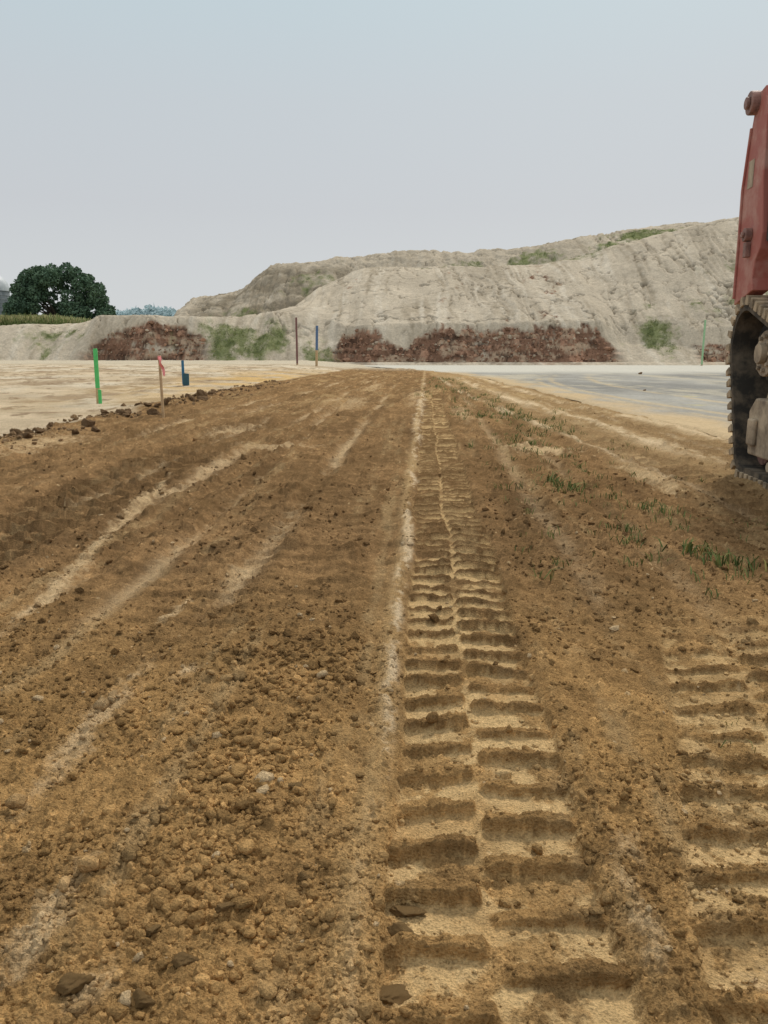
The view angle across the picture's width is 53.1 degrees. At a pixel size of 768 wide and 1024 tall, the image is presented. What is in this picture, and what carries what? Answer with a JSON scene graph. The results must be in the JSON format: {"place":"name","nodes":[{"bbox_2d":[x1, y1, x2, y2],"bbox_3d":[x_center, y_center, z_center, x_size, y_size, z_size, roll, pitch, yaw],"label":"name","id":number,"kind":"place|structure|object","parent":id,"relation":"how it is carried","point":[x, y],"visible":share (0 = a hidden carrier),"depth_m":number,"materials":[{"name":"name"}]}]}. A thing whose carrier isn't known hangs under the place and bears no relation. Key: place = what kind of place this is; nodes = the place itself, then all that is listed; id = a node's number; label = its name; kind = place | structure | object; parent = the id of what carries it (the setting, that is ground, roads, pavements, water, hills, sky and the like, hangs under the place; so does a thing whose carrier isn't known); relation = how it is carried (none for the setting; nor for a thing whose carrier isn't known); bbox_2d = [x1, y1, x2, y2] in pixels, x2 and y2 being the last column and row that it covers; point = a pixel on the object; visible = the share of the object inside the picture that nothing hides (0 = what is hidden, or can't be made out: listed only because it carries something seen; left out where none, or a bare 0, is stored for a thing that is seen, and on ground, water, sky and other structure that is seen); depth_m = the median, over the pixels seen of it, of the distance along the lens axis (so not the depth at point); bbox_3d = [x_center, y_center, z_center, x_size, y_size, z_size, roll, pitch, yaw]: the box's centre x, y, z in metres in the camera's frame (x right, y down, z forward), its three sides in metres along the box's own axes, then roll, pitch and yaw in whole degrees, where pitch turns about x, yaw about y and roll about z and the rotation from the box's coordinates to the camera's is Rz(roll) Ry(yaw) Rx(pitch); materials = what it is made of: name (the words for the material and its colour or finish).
{"place":"outdoors","nodes":[
{"label":"outdoors","id":0,"kind":"place"},
{"bbox_2d":[0,360,767,1023],"bbox_3d":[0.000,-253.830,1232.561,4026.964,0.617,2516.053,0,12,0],"label":"ground","id":1,"kind":"structure","parent":0,"point":[306,404],"depth_m":1.82,"materials":[{"name":"soil"}]},
{"bbox_2d":[10,428,21,433],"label":"dirt clod","id":2,"kind":"object","parent":1,"relation":"on","point":[17,431],"visible":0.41,"depth_m":6.72,"materials":[{"name":"soil"}]},
{"bbox_2d":[18,432,31,437],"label":"dirt clod","id":3,"kind":"object","parent":1,"relation":"on","point":[26,434],"visible":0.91,"depth_m":6.59,"materials":[{"name":"soil"}]},
{"bbox_2d":[34,427,44,433],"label":"dirt clod","id":4,"kind":"object","parent":1,"relation":"on","point":[39,430],"visible":0.96,"depth_m":6.88,"materials":[{"name":"soil"}]},
{"bbox_2d":[54,972,95,995],"bbox_3d":[-0.376,0.569,0.934,0.050,0.019,0.024,-6,13,-27],"label":"dirt clod","id":5,"kind":"object","parent":1,"relation":"on","point":[71,983],"visible":1,"depth_m":0.93,"materials":[{"name":"soil"}]},
{"bbox_2d":[72,429,79,434],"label":"dirt clod","id":6,"kind":"object","parent":1,"relation":"on","point":[75,432],"visible":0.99,"depth_m":7.23,"materials":[{"name":"soil"}]},
{"bbox_2d":[81,418,95,426],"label":"dirt clod","id":7,"kind":"object","parent":1,"relation":"on","point":[85,422],"visible":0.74,"depth_m":7.80,"materials":[{"name":"soil"}]},
{"bbox_2d":[91,426,99,431],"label":"dirt clod","id":8,"kind":"object","parent":1,"relation":"on","point":[94,429],"visible":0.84,"depth_m":7.59,"materials":[{"name":"soil"}]},
{"bbox_2d":[93,348,101,403],"bbox_3d":[-4.429,-2.043,11.899,0.066,0.960,0.148,-9,15,-37],"label":"survey stake","id":9,"kind":"object","parent":1,"relation":"on","point":[97,383],"visible":0.75,"depth_m":11.90,"materials":[{"name":"green wood"}]},
{"bbox_2d":[115,409,124,413],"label":"dirt clod","id":10,"kind":"object","parent":1,"relation":"on","point":[120,411],"visible":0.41,"depth_m":9.40,"materials":[{"name":"soil"}]},
{"bbox_2d":[132,988,155,1008],"bbox_3d":[-0.286,0.575,0.909,0.032,0.020,0.018,0,12,-1],"label":"dirt clod","id":11,"kind":"object","parent":1,"relation":"on","point":[142,999],"visible":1,"depth_m":0.91,"materials":[{"name":"soil"}]},
{"bbox_2d":[0,380,289,453],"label":"berm crumbs","id":12,"kind":"object","parent":1,"relation":"on","point":[14,434],"visible":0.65,"depth_m":8.99,"materials":[{"name":"soil"}]},
{"bbox_2d":[143,402,151,406],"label":"dirt clod","id":13,"kind":"object","parent":1,"relation":"on","point":[147,404],"visible":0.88,"depth_m":10.48,"materials":[{"name":"soil"}]},
{"bbox_2d":[146,408,158,414],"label":"dirt clod","id":14,"kind":"object","parent":1,"relation":"on","point":[151,411],"visible":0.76,"depth_m":9.42,"materials":[{"name":"soil"}]},
{"bbox_2d":[145,924,161,936],"bbox_3d":[-0.308,0.558,1.025,0.015,0.014,0.023,10,15,39],"label":"dirt clod","id":15,"kind":"object","parent":1,"relation":"on","point":[151,930],"visible":1,"depth_m":1.02,"materials":[{"name":"soil"}]},
{"bbox_2d":[157,356,164,417],"bbox_3d":[-2.622,-1.423,9.111,0.104,0.850,0.063,7,14,31],"label":"survey stake","id":16,"kind":"object","parent":1,"relation":"on","point":[161,368],"visible":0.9,"depth_m":9.09,"materials":[{"name":"brown wood"}]},
{"bbox_2d":[170,951,199,967],"bbox_3d":[-0.251,0.563,0.969,0.038,0.014,0.019,-2,12,-9],"label":"dirt clod","id":17,"kind":"object","parent":1,"relation":"on","point":[182,958],"visible":1,"depth_m":0.97,"materials":[{"name":"soil"}]},
{"bbox_2d":[181,360,188,385],"bbox_3d":[-4.599,-3.155,17.781,0.177,0.700,0.127,0,12,-2],"label":"survey stake","id":18,"kind":"object","parent":1,"relation":"on","point":[185,379],"visible":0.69,"depth_m":17.75,"materials":[{"name":"blue wood"}]},
{"bbox_2d":[197,389,206,396],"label":"dirt clod","id":19,"kind":"object","parent":1,"relation":"on","point":[200,392],"visible":0.81,"depth_m":13.01,"materials":[{"name":"soil"}]},
{"bbox_2d":[196,396,208,399],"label":"dirt clod","id":20,"kind":"object","parent":1,"relation":"on","point":[203,397],"visible":0.6,"depth_m":12.65,"materials":[{"name":"soil"}]},
{"bbox_2d":[215,902,234,912],"bbox_3d":[-0.217,0.541,1.051,0.027,0.016,0.017,-5,13,-24],"label":"dirt clod","id":21,"kind":"object","parent":1,"relation":"on","point":[223,907],"visible":1,"depth_m":1.05,"materials":[{"name":"soil"}]},
{"bbox_2d":[288,782,303,788],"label":"dirt clod","id":22,"kind":"object","parent":1,"relation":"on","point":[293,784],"visible":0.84,"depth_m":1.34,"materials":[{"name":"soil"}]},
{"bbox_2d":[295,317,297,364],"bbox_3d":[-4.050,-7.860,35.647,0.087,2.270,0.070,0,12,-2],"label":"survey stake","id":23,"kind":"object","parent":1,"relation":"on","point":[296,341],"visible":0.84,"depth_m":35.60,"materials":[{"name":"brown wood"}]},
{"bbox_2d":[297,871,312,881],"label":"dirt clod","id":24,"kind":"object","parent":1,"relation":"on","point":[302,876],"visible":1,"depth_m":1.13,"materials":[{"name":"soil"}]},
{"bbox_2d":[315,326,317,365],"bbox_3d":[-3.124,-7.648,35.687,0.102,1.970,0.082,4,12,9],"label":"survey stake","id":25,"kind":"object","parent":1,"relation":"on","point":[316,354],"visible":0.79,"depth_m":35.66,"materials":[{"name":"blue wood"}]},
{"bbox_2d":[0,669,767,1023],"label":"soil clods","id":26,"kind":"object","parent":1,"relation":"on","point":[166,899],"visible":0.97,"depth_m":1.17,"materials":[{"name":"brown soil"}]},
{"bbox_2d":[0,413,767,682],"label":"soil crumbs","id":27,"kind":"object","parent":1,"relation":"on","point":[322,661],"visible":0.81,"depth_m":2.23,"materials":[{"name":"brown soil"}]},
{"bbox_2d":[379,984,411,1004],"bbox_3d":[0.005,0.592,0.941,0.059,0.015,0.028,0,12,0],"label":"dirt clod","id":28,"kind":"object","parent":1,"relation":"on","point":[398,994],"visible":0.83,"depth_m":0.94,"materials":[{"name":"soil"}]},
{"bbox_2d":[389,905,426,916],"bbox_3d":[0.032,0.562,1.078,0.055,0.016,0.027,6,13,27],"label":"dirt clod","id":29,"kind":"object","parent":1,"relation":"on","point":[404,910],"visible":1,"depth_m":1.07,"materials":[{"name":"soil"}]},
{"bbox_2d":[387,921,428,947],"bbox_3d":[0.032,0.556,1.014,0.065,0.018,0.027,6,13,26],"label":"dirt clod","id":30,"kind":"object","parent":1,"relation":"on","point":[395,928],"visible":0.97,"depth_m":1.02,"materials":[{"name":"soil"}]},
{"bbox_2d":[701,320,705,365],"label":"survey stake","id":31,"kind":"object","parent":1,"relation":"on","point":[703,342],"visible":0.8,"depth_m":43.24,"materials":[{"name":"green wood"}]},
{"bbox_2d":[725,85,767,488],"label":"track loader","id":32,"kind":"object","parent":1,"relation":"on","point":[746,360],"visible":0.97,"depth_m":4.63,"materials":[{"name":"metal"}]},
{"bbox_2d":[0,217,767,364],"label":"hill","id":33,"kind":"structure","parent":0,"point":[610,293],"depth_m":49.10,"materials":[{"name":"soil"}]},
{"bbox_2d":[0,312,90,325],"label":"corn crop","id":34,"kind":"object","parent":33,"relation":"on","point":[11,319],"visible":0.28,"depth_m":89.54,"materials":[{"name":"green plant"}]},
{"bbox_2d":[2,262,115,319],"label":"oak tree","id":35,"kind":"object","parent":33,"relation":"on","point":[29,290],"visible":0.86,"depth_m":104.45,"materials":[{"name":"green plant"}]},
{"bbox_2d":[34,227,733,360],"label":"weeds","id":36,"kind":"object","parent":33,"relation":"on","point":[643,230],"visible":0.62,"depth_m":46.72,"materials":[{"name":"green plant"}]},
{"bbox_2d":[88,317,728,361],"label":"rubble","id":37,"kind":"object","parent":33,"relation":"on","point":[481,335],"visible":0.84,"depth_m":45.92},
{"bbox_2d":[0,0,767,314],"label":"sky","id":38,"kind":"structure","parent":0,"point":[172,153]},
{"bbox_2d":[364,365,731,438],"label":"road","id":39,"kind":"structure","parent":0,"point":[690,396],"depth_m":17.84,"materials":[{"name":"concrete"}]},
{"bbox_2d":[415,376,767,752],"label":"grass","id":40,"kind":"structure","parent":0,"point":[689,546],"depth_m":3.89,"materials":[{"name":"green plant"}]},
{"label":"distant hill","id":41,"kind":"structure","parent":0,"visible":0},
{"bbox_2d":[116,302,175,315],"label":"distant woods","id":42,"kind":"object","parent":41,"relation":"on","point":[161,311],"visible":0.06,"depth_m":359.18,"materials":[{"name":"green plant"}]},
{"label":"field","id":43,"kind":"structure","parent":0,"visible":0},
{"bbox_2d":[0,276,9,314],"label":"silo","id":44,"kind":"object","parent":43,"relation":"on","point":[4,291],"visible":0.27,"depth_m":124.41,"materials":[{"name":"metal"}]}
]}

